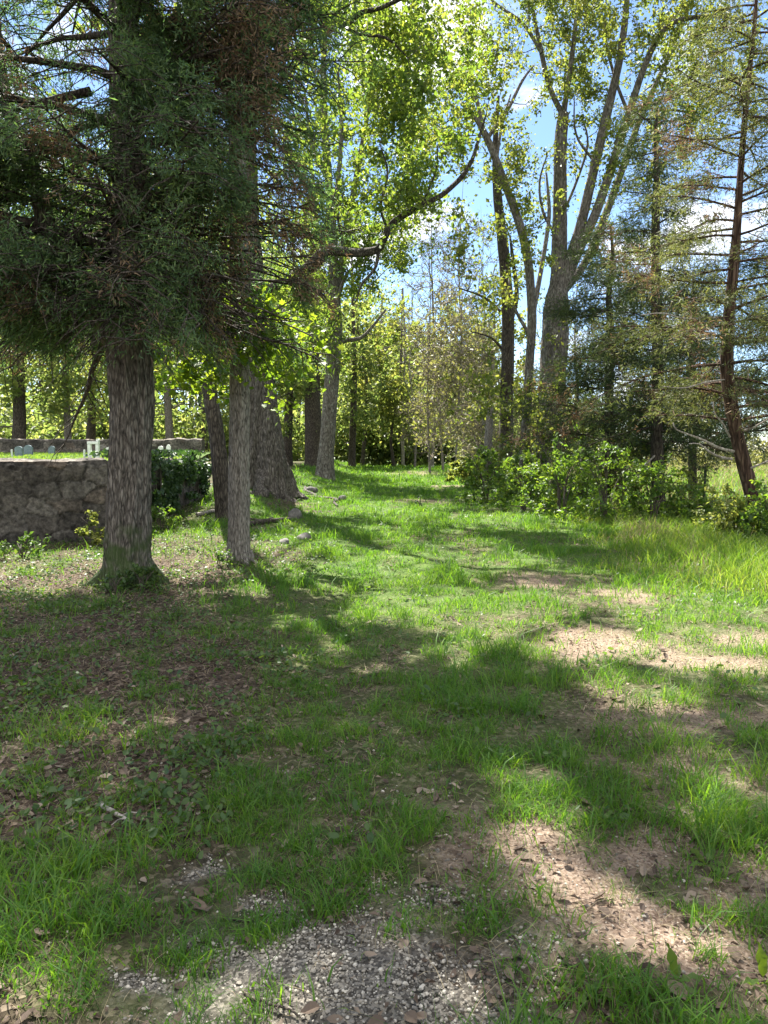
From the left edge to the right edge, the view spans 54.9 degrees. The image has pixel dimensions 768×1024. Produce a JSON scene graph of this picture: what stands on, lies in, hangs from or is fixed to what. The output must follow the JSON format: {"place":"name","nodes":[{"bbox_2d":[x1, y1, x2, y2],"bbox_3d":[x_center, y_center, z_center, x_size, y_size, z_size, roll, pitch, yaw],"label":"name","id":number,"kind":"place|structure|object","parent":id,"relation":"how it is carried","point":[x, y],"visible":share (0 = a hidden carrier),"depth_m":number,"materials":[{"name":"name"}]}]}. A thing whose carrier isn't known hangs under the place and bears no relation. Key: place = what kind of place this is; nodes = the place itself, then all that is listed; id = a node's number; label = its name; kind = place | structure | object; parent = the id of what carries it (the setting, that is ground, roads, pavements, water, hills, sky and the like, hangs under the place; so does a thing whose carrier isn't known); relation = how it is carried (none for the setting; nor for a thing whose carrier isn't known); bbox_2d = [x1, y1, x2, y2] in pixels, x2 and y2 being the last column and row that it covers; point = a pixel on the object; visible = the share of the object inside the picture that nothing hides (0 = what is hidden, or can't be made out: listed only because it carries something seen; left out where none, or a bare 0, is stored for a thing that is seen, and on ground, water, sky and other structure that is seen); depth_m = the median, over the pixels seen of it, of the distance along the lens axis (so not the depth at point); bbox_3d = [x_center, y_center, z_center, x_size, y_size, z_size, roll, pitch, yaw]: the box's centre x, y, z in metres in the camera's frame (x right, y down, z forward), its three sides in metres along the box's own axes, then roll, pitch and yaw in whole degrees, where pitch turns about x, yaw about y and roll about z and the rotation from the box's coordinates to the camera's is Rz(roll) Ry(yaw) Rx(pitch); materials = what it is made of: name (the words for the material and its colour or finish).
{"place":"outdoors","nodes":[
{"label":"outdoors","id":0,"kind":"place"},
{"bbox_2d":[0,451,209,459],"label":"graveyard lawn","id":1,"kind":"structure","parent":0,"point":[95,457],"depth_m":23.79,"materials":[{"name":"green plant"}]},
{"bbox_2d":[14,446,22,455],"bbox_3d":[-11.811,-1.954,23.920,0.252,0.343,0.070,0,5,0],"label":"gravestone","id":2,"kind":"object","parent":1,"relation":"on","point":[18,450],"visible":0.83,"depth_m":23.89,"materials":[{"name":"grey stone"}]},
{"bbox_2d":[23,445,32,454],"bbox_3d":[-12.457,-2.165,25.910,0.330,0.363,0.070,2,5,8],"label":"gravestone","id":3,"kind":"object","parent":1,"relation":"on","point":[28,449],"visible":0.88,"depth_m":25.87,"materials":[{"name":"grey stone"}]},
{"bbox_2d":[48,446,54,453],"bbox_3d":[-12.541,-2.329,27.907,0.240,0.330,0.070,2,3,-1],"label":"gravestone","id":4,"kind":"object","parent":1,"relation":"on","point":[51,449],"visible":0.7,"depth_m":27.87,"materials":[{"name":"grey stone"}]},
{"bbox_2d":[87,439,99,457],"bbox_3d":[-7.622,-1.642,19.431,0.310,0.567,0.122,0,5,0],"label":"gravestone","id":5,"kind":"object","parent":1,"relation":"on","point":[97,445],"visible":0.84,"depth_m":19.38,"materials":[{"name":"white stone"}]},
{"bbox_2d":[0,452,767,1023],"bbox_3d":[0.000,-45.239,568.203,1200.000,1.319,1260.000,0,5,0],"label":"ground","id":6,"kind":"structure","parent":0,"point":[162,1006],"depth_m":3.55,"materials":[{"name":"brown soil"}]},
{"bbox_2d":[0,531,50,561],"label":"weed plant","id":7,"kind":"object","parent":6,"relation":"on","point":[37,548],"visible":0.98,"depth_m":10.39,"materials":[{"name":"green plant"}]},
{"bbox_2d":[0,458,107,545],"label":"stone wall","id":8,"kind":"structure","parent":6,"relation":"on","point":[57,499],"depth_m":11.83,"materials":[{"name":"grey stone"}]},
{"bbox_2d":[0,115,109,438],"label":"broadleaf tree","id":9,"kind":"object","parent":6,"relation":"on","point":[20,426],"visible":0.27,"depth_m":35.47,"materials":[{"name":"green plant"}]},
{"bbox_2d":[4,202,109,438],"bbox_3d":[-16.027,-9.971,37.050,6.583,15.608,7.465,0,5,0],"label":"broadleaf tree","id":10,"kind":"object","parent":6,"relation":"on","point":[70,389],"visible":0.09,"depth_m":36.96,"materials":[{"name":"green plant"}]},
{"bbox_2d":[74,510,104,546],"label":"weed plant","id":11,"kind":"object","parent":6,"relation":"on","point":[85,531],"visible":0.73,"depth_m":11.53,"materials":[{"name":"green plant"}]},
{"bbox_2d":[0,437,204,459],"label":"stone wall","id":12,"kind":"structure","parent":6,"relation":"on","point":[70,445],"depth_m":30.61,"materials":[{"name":"grey stone"}]},
{"bbox_2d":[41,124,171,439],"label":"broadleaf tree","id":13,"kind":"object","parent":6,"relation":"on","point":[91,428],"visible":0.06,"depth_m":41.46,"materials":[{"name":"green plant"}]},
{"bbox_2d":[92,570,132,592],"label":"weed plant","id":14,"kind":"object","parent":6,"relation":"on","point":[121,577],"visible":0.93,"depth_m":8.09,"materials":[{"name":"green plant"}]},
{"bbox_2d":[100,801,136,825],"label":"fallen branch","id":15,"kind":"object","parent":6,"relation":"on","point":[109,809],"visible":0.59,"depth_m":3.13,"materials":[{"name":"grey wood"}]},
{"bbox_2d":[124,563,161,590],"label":"weed plant","id":16,"kind":"object","parent":6,"relation":"on","point":[148,570],"visible":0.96,"depth_m":8.15,"materials":[{"name":"green plant"}]},
{"bbox_2d":[106,457,203,518],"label":"stone wall","id":17,"kind":"structure","parent":6,"relation":"on","point":[187,489],"depth_m":16.02,"materials":[{"name":"grey stone"}]},
{"bbox_2d":[84,448,212,519],"bbox_3d":[-4.656,-0.575,15.051,1.078,1.492,5.665,0,5,2],"label":"ivy","id":18,"kind":"object","parent":17,"relation":"attached to","point":[187,466],"visible":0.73,"depth_m":15.04,"materials":[{"name":"green plant"}]},
{"bbox_2d":[151,505,181,530],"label":"weed plant","id":19,"kind":"object","parent":6,"relation":"on","point":[155,514],"visible":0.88,"depth_m":13.03,"materials":[{"name":"green plant"}]},
{"bbox_2d":[153,229,229,439],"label":"broadleaf tree","id":20,"kind":"object","parent":6,"relation":"on","point":[168,420],"visible":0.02,"depth_m":39.65,"materials":[{"name":"green plant"}]},
{"bbox_2d":[154,77,229,521],"bbox_3d":[-4.251,-4.177,14.788,2.912,8.937,3.426,0,5,0],"label":"dark tree","id":21,"kind":"object","parent":6,"relation":"on","point":[219,457],"visible":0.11,"depth_m":14.44,"materials":[{"name":"brown plant"}]},
{"bbox_2d":[0,0,389,592],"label":"cedar tree","id":22,"kind":"object","parent":6,"relation":"on","point":[128,279],"visible":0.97,"depth_m":7.38,"materials":[{"name":"green plant"}]},
{"bbox_2d":[195,509,214,516],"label":"fallen branch","id":23,"kind":"object","parent":6,"relation":"on","point":[204,512],"visible":0.41,"depth_m":14.87,"materials":[{"name":"grey wood"}]},
{"bbox_2d":[171,217,273,400],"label":"broadleaf tree","id":24,"kind":"object","parent":6,"relation":"on","point":[228,281],"depth_m":42.72,"materials":[{"name":"green plant"}]},
{"bbox_2d":[214,549,235,566],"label":"weed plant","id":25,"kind":"object","parent":6,"relation":"on","point":[221,558],"visible":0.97,"depth_m":9.64,"materials":[{"name":"green plant"}]},
{"bbox_2d":[154,11,343,564],"bbox_3d":[-1.223,-6.086,9.948,6.267,13.807,6.460,-4,6,-41],"label":"ash tree","id":26,"kind":"object","parent":6,"relation":"on","point":[238,534],"visible":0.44,"depth_m":9.78,"materials":[{"name":"green plant"}]},
{"bbox_2d":[221,914,279,922],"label":"fallen branch","id":27,"kind":"object","parent":6,"relation":"on","point":[235,919],"visible":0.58,"depth_m":2.48,"materials":[{"name":"brown wood"}]},
{"bbox_2d":[250,517,290,525],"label":"fallen branch","id":28,"kind":"object","parent":6,"relation":"on","point":[254,521],"visible":0.69,"depth_m":14.58,"materials":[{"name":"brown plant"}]},
{"bbox_2d":[243,992,297,1015],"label":"fallen branch","id":29,"kind":"object","parent":6,"relation":"on","point":[246,995],"visible":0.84,"depth_m":2.08,"materials":[{"name":"brown wood"}]},
{"bbox_2d":[35,0,511,502],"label":"oak tree","id":30,"kind":"object","parent":6,"relation":"on","point":[270,471],"visible":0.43,"depth_m":16.91,"materials":[{"name":"green plant"}]},
{"bbox_2d":[279,538,288,543],"bbox_3d":[-1.584,0.481,11.714,0.167,0.113,0.195,-11,14,-9],"label":"rock","id":31,"kind":"object","parent":6,"relation":"on","point":[285,540],"visible":0.68,"depth_m":11.66,"materials":[{"name":"grey stone"}]},
{"bbox_2d":[288,508,302,519],"bbox_3d":[-1.887,0.081,15.790,0.281,0.344,0.312,-15,-11,10],"label":"rock","id":32,"kind":"object","parent":6,"relation":"on","point":[293,513],"visible":0.67,"depth_m":15.69,"materials":[{"name":"grey stone"}]},
{"bbox_2d":[263,250,342,465],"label":"broadleaf tree","id":33,"kind":"object","parent":6,"relation":"on","point":[287,431],"visible":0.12,"depth_m":37.55,"materials":[{"name":"green plant"}]},
{"bbox_2d":[298,532,310,540],"bbox_3d":[-1.324,0.433,12.182,0.252,0.133,0.200,-24,33,-33],"label":"rock","id":34,"kind":"object","parent":6,"relation":"on","point":[306,535],"visible":0.57,"depth_m":12.14,"materials":[{"name":"grey stone"}]},
{"bbox_2d":[258,162,363,466],"bbox_3d":[-4.195,-10.371,36.591,6.451,16.503,6.754,0,5,0],"label":"broadleaf tree","id":35,"kind":"object","parent":6,"relation":"on","point":[313,417],"visible":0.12,"depth_m":36.34,"materials":[{"name":"green plant"}]},
{"bbox_2d":[305,486,317,492],"bbox_3d":[-2.284,-0.676,23.398,0.445,0.258,0.340,0,-3,27],"label":"rock","id":36,"kind":"object","parent":6,"relation":"on","point":[312,489],"visible":0.62,"depth_m":23.24,"materials":[{"name":"grey stone"}]},
{"bbox_2d":[0,138,627,470],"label":"woods","id":37,"kind":"object","parent":6,"relation":"on","point":[186,425],"visible":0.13,"depth_m":53.10,"materials":[{"name":"green plant"}]},
{"bbox_2d":[304,486,338,506],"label":"fallen branch","id":38,"kind":"object","parent":6,"relation":"on","point":[326,497],"visible":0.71,"depth_m":21.02,"materials":[{"name":"grey wood"}]},
{"bbox_2d":[338,495,346,500],"bbox_3d":[-1.139,-0.352,20.389,0.231,0.222,0.299,-6,-6,-17],"label":"rock","id":39,"kind":"object","parent":6,"relation":"on","point":[341,496],"visible":0.49,"depth_m":20.28,"materials":[{"name":"grey stone"}]},
{"bbox_2d":[302,259,397,466],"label":"broadleaf tree","id":40,"kind":"object","parent":6,"relation":"on","point":[356,417],"visible":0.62,"depth_m":43.18,"materials":[{"name":"green plant"}]},
{"bbox_2d":[260,0,450,479],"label":"forked tree","id":41,"kind":"object","parent":6,"relation":"on","point":[325,468],"visible":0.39,"depth_m":29.10,"materials":[{"name":"green plant"}]},
{"bbox_2d":[338,263,418,466],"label":"broadleaf tree","id":42,"kind":"object","parent":6,"relation":"on","point":[378,355],"visible":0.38,"depth_m":47.23,"materials":[{"name":"green plant"}]},
{"bbox_2d":[340,303,421,460],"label":"broadleaf tree","id":43,"kind":"object","parent":6,"relation":"on","point":[395,355],"visible":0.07,"depth_m":57.71,"materials":[{"name":"green plant"}]},
{"bbox_2d":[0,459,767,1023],"bbox_3d":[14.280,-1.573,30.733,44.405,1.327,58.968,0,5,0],"label":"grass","id":44,"kind":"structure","parent":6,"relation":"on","point":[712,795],"depth_m":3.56,"materials":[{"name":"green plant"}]},
{"bbox_2d":[0,501,767,864],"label":"ground cover","id":45,"kind":"object","parent":6,"relation":"on","point":[188,739],"visible":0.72,"depth_m":4.90,"materials":[{"name":"green plant"}]},
{"bbox_2d":[0,490,767,1023],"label":"leaf litter","id":46,"kind":"object","parent":6,"relation":"on","point":[412,1016],"visible":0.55,"depth_m":3.21,"materials":[{"name":"plant"}]},
{"bbox_2d":[0,464,767,1023],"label":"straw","id":47,"kind":"object","parent":6,"relation":"on","point":[726,468],"visible":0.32,"depth_m":4.26,"materials":[{"name":"plant"}]},
{"bbox_2d":[367,364,426,466],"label":"sapling","id":48,"kind":"object","parent":6,"relation":"on","point":[391,403],"visible":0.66,"depth_m":46.41,"materials":[{"name":"green plant"}]},
{"bbox_2d":[28,720,767,1023],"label":"gravel","id":49,"kind":"structure","parent":6,"relation":"on","point":[312,944],"depth_m":2.25,"materials":[{"name":"grey gravel"}]},
{"bbox_2d":[378,275,431,464],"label":"bare tree","id":50,"kind":"object","parent":6,"relation":"on","point":[406,314],"visible":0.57,"depth_m":49.14,"materials":[{"name":"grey plant"}]},
{"bbox_2d":[383,307,431,372],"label":"broadleaf tree","id":51,"kind":"object","parent":6,"relation":"on","point":[415,324],"visible":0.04,"depth_m":62.60,"materials":[{"name":"green plant"}]},
{"bbox_2d":[391,329,439,467],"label":"scrub tree","id":52,"kind":"object","parent":6,"relation":"on","point":[404,433],"visible":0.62,"depth_m":44.27,"materials":[{"name":"green plant"}]},
{"bbox_2d":[378,329,461,465],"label":"broadleaf tree","id":53,"kind":"object","parent":6,"relation":"on","point":[407,367],"visible":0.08,"depth_m":54.42,"materials":[{"name":"green plant"}]},
{"bbox_2d":[386,198,468,466],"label":"bare tree","id":54,"kind":"object","parent":6,"relation":"on","point":[432,298],"visible":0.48,"depth_m":40.90,"materials":[{"name":"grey plant"}]},
{"bbox_2d":[394,259,462,474],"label":"scrub tree","id":55,"kind":"object","parent":6,"relation":"on","point":[428,416],"visible":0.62,"depth_m":35.25,"materials":[{"name":"green plant"}]},
{"bbox_2d":[406,306,475,469],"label":"scrub tree","id":56,"kind":"object","parent":6,"relation":"on","point":[425,429],"visible":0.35,"depth_m":39.75,"materials":[{"name":"green plant"}]},
{"bbox_2d":[421,216,496,476],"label":"scrub tree","id":57,"kind":"object","parent":6,"relation":"on","point":[459,350],"visible":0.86,"depth_m":32.24,"materials":[{"name":"green plant"}]},
{"bbox_2d":[418,294,500,465],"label":"broadleaf tree","id":58,"kind":"object","parent":6,"relation":"on","point":[457,313],"visible":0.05,"depth_m":56.16,"materials":[{"name":"green plant"}]},
{"bbox_2d":[421,191,504,454],"bbox_3d":[3.930,-9.894,39.357,5.494,15.742,5.360,0,5,0],"label":"bare tree","id":59,"kind":"object","parent":6,"relation":"on","point":[469,260],"visible":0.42,"depth_m":38.86,"materials":[{"name":"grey plant"}]},
{"bbox_2d":[445,455,492,481],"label":"shrub","id":60,"kind":"object","parent":6,"relation":"on","point":[456,469],"visible":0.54,"depth_m":28.89,"materials":[{"name":"green plant"}]},
{"bbox_2d":[444,390,498,464],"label":"scrub tree","id":61,"kind":"object","parent":6,"relation":"on","point":[474,430],"visible":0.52,"depth_m":29.41,"materials":[{"name":"green plant"}]},
{"bbox_2d":[448,225,501,457],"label":"scrub tree","id":62,"kind":"object","parent":6,"relation":"on","point":[488,329],"visible":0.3,"depth_m":35.23,"materials":[{"name":"green plant"}]},
{"bbox_2d":[448,445,519,503],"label":"shrub","id":63,"kind":"object","parent":6,"relation":"on","point":[472,468],"visible":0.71,"depth_m":19.43,"materials":[{"name":"green plant"}]},
{"bbox_2d":[480,405,492,488],"bbox_3d":[3.527,-2.152,25.387,0.434,3.012,0.321,-3,5,-31],"label":"snag","id":64,"kind":"object","parent":6,"relation":"on","point":[488,426],"visible":0.46,"depth_m":25.27,"materials":[{"name":"grey plant"}]},
{"bbox_2d":[405,0,571,479],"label":"maple tree","id":65,"kind":"object","parent":6,"relation":"on","point":[532,291],"visible":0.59,"depth_m":21.84,"materials":[{"name":"green plant"}]},
{"bbox_2d":[438,95,540,469],"bbox_3d":[3.829,-7.715,26.617,3.330,13.821,4.347,2,5,20],"label":"dark tree","id":66,"kind":"object","parent":6,"relation":"on","point":[508,379],"visible":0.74,"depth_m":26.30,"materials":[{"name":"green plant"}]},
{"bbox_2d":[464,437,518,488],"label":"shrub","id":67,"kind":"object","parent":6,"relation":"on","point":[491,466],"visible":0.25,"depth_m":24.70,"materials":[{"name":"green plant"}]},
{"bbox_2d":[449,278,539,463],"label":"broadleaf tree","id":68,"kind":"object","parent":6,"relation":"on","point":[522,357],"visible":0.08,"depth_m":53.63,"materials":[{"name":"green plant"}]},
{"bbox_2d":[491,421,518,498],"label":"sapling","id":69,"kind":"object","parent":6,"relation":"on","point":[504,453],"visible":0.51,"depth_m":21.41,"materials":[{"name":"green plant"}]},
{"bbox_2d":[479,449,553,512],"bbox_3d":[3.122,-0.728,17.247,1.870,1.530,1.378,0,5,0],"label":"shrub","id":70,"kind":"object","parent":6,"relation":"on","point":[529,477],"visible":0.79,"depth_m":17.14,"materials":[{"name":"green plant"}]},
{"bbox_2d":[489,322,567,456],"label":"scrub tree","id":71,"kind":"object","parent":6,"relation":"on","point":[516,389],"visible":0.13,"depth_m":33.62,"materials":[{"name":"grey plant"}]},
{"bbox_2d":[500,430,573,498],"bbox_3d":[4.466,-1.397,21.397,2.353,2.197,1.811,0,5,0],"label":"shrub","id":72,"kind":"object","parent":6,"relation":"on","point":[516,460],"visible":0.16,"depth_m":21.27,"materials":[{"name":"green plant"}]},
{"bbox_2d":[520,404,559,503],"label":"sapling","id":73,"kind":"object","parent":6,"relation":"on","point":[547,444],"visible":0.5,"depth_m":18.34,"materials":[{"name":"green plant"}]},
{"bbox_2d":[519,432,601,517],"bbox_3d":[3.847,-0.761,15.931,1.817,1.907,1.570,0,5,0],"label":"shrub","id":74,"kind":"object","parent":6,"relation":"on","point":[556,472],"visible":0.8,"depth_m":15.94,"materials":[{"name":"green plant"}]},
{"bbox_2d":[535,260,616,475],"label":"bare tree","id":75,"kind":"object","parent":6,"relation":"on","point":[539,311],"visible":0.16,"depth_m":33.37,"materials":[{"name":"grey plant"}]},
{"bbox_2d":[555,423,602,501],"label":"sapling","id":76,"kind":"object","parent":6,"relation":"on","point":[580,491],"visible":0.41,"depth_m":17.97,"materials":[{"name":"green plant"}]},
{"bbox_2d":[556,962,602,1008],"bbox_3d":[0.568,1.345,2.103,0.136,0.074,0.087,-3,5,-32],"label":"plantain","id":77,"kind":"object","parent":6,"relation":"on","point":[578,973],"visible":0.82,"depth_m":2.12,"materials":[{"name":"green plant"}]},
{"bbox_2d":[541,435,621,503],"bbox_3d":[5.238,-1.111,19.367,2.300,1.943,1.793,2,5,25],"label":"shrub","id":78,"kind":"object","parent":6,"relation":"on","point":[608,491],"visible":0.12,"depth_m":19.38,"materials":[{"name":"green plant"}]},
{"bbox_2d":[555,441,645,525],"bbox_3d":[4.327,-0.533,14.570,1.619,1.731,1.410,-3,6,-33],"label":"shrub","id":79,"kind":"object","parent":6,"relation":"on","point":[603,503],"visible":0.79,"depth_m":14.60,"materials":[{"name":"green plant"}]},
{"bbox_2d":[592,804,616,824],"bbox_3d":[0.934,1.288,3.136,0.105,0.061,0.110,0,5,0],"label":"plantain","id":80,"kind":"object","parent":6,"relation":"on","point":[610,812],"visible":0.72,"depth_m":3.15,"materials":[{"name":"green plant"}]},
{"bbox_2d":[497,204,718,497],"bbox_3d":[5.588,-3.945,19.235,5.563,7.875,5.347,0,5,0],"label":"cedar tree","id":81,"kind":"object","parent":6,"relation":"on","point":[593,310],"visible":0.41,"depth_m":19.04,"materials":[{"name":"green plant"}]},
{"bbox_2d":[450,0,767,492],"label":"maple tree","id":82,"kind":"object","parent":6,"relation":"on","point":[551,340],"visible":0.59,"depth_m":22.57,"materials":[{"name":"green plant"}]},
{"bbox_2d":[604,420,646,504],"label":"sapling","id":83,"kind":"object","parent":6,"relation":"on","point":[619,470],"visible":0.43,"depth_m":16.70,"materials":[{"name":"green plant"}]},
{"bbox_2d":[589,433,668,501],"bbox_3d":[6.056,-0.931,18.469,2.062,2.111,1.561,0,5,0],"label":"shrub","id":84,"kind":"object","parent":6,"relation":"on","point":[634,487],"visible":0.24,"depth_m":18.44,"materials":[{"name":"green plant"}]},
{"bbox_2d":[616,453,689,525],"bbox_3d":[5.174,-0.369,14.175,1.318,1.545,1.298,2,5,24],"label":"shrub","id":85,"kind":"object","parent":6,"relation":"on","point":[649,472],"visible":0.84,"depth_m":14.07,"materials":[{"name":"green plant"}]},
{"bbox_2d":[548,77,759,503],"bbox_3d":[5.974,-4.466,16.259,4.344,9.497,4.147,2,5,27],"label":"cedar tree","id":86,"kind":"object","parent":6,"relation":"on","point":[657,442],"visible":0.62,"depth_m":16.08,"materials":[{"name":"green plant"}]},
{"bbox_2d":[569,0,767,529],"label":"cedar tree","id":87,"kind":"object","parent":6,"relation":"on","point":[725,363],"visible":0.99,"depth_m":12.23,"materials":[{"name":"green plant"}]},
{"bbox_2d":[654,943,698,997],"bbox_3d":[0.861,1.341,2.166,0.154,0.104,0.102,1,5,12],"label":"plantain","id":88,"kind":"object","parent":6,"relation":"on","point":[671,956],"visible":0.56,"depth_m":2.19,"materials":[{"name":"green plant"}]},
{"bbox_2d":[592,431,767,468],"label":"field hedge","id":89,"kind":"object","parent":6,"relation":"on","point":[753,455],"visible":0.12,"depth_m":73.64,"materials":[{"name":"green plant"}]},
{"bbox_2d":[599,264,767,500],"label":"cedar tree","id":90,"kind":"object","parent":6,"relation":"on","point":[762,449],"visible":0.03,"depth_m":22.08,"materials":[{"name":"green plant"}]},
{"bbox_2d":[664,462,708,509],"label":"bush","id":91,"kind":"object","parent":6,"relation":"on","point":[690,482],"visible":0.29,"depth_m":15.65,"materials":[{"name":"green plant"}]},
{"bbox_2d":[658,483,726,523],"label":"shrub","id":92,"kind":"object","parent":6,"relation":"on","point":[692,505],"visible":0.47,"depth_m":14.30,"materials":[{"name":"green plant"}]},
{"bbox_2d":[688,846,727,874],"bbox_3d":[1.235,1.330,2.819,0.136,0.041,0.153,1,5,17],"label":"plantain","id":93,"kind":"object","parent":6,"relation":"on","point":[710,864],"visible":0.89,"depth_m":2.83,"materials":[{"name":"green plant"}]},
{"bbox_2d":[670,246,767,499],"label":"cedar tree","id":94,"kind":"object","parent":6,"relation":"on","point":[744,268],"visible":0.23,"depth_m":18.93,"materials":[{"name":"green plant"}]},
{"bbox_2d":[691,483,763,538],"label":"shrub","id":95,"kind":"object","parent":6,"relation":"on","point":[725,520],"visible":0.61,"depth_m":12.17,"materials":[{"name":"green plant"}]},
{"bbox_2d":[733,478,767,547],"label":"shrub","id":96,"kind":"object","parent":6,"relation":"on","point":[751,514],"visible":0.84,"depth_m":11.59,"materials":[{"name":"green plant"}]},
{"bbox_2d":[740,941,767,984],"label":"plantain","id":97,"kind":"object","parent":6,"relation":"on","point":[761,957],"visible":0.99,"depth_m":2.21,"materials":[{"name":"green plant"}]},
{"bbox_2d":[0,0,767,451],"label":"sky","id":98,"kind":"structure","parent":0,"point":[544,130],"materials":[{"name":"blue"}]},
{"bbox_2d":[415,494,421,506],"bbox_3d":[0.862,-0.252,18.365,0.139,0.401,0.229,4,6,43],"label":"sprout","id":99,"kind":"object","parent":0,"point":[416,501],"visible":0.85,"depth_m":18.35,"materials":[{"name":"green plant"}]},
{"bbox_2d":[532,464,767,605],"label":"tall grass","id":100,"kind":"structure","parent":0,"point":[743,550],"depth_m":10.38,"materials":[{"name":"green plant"}]}
]}

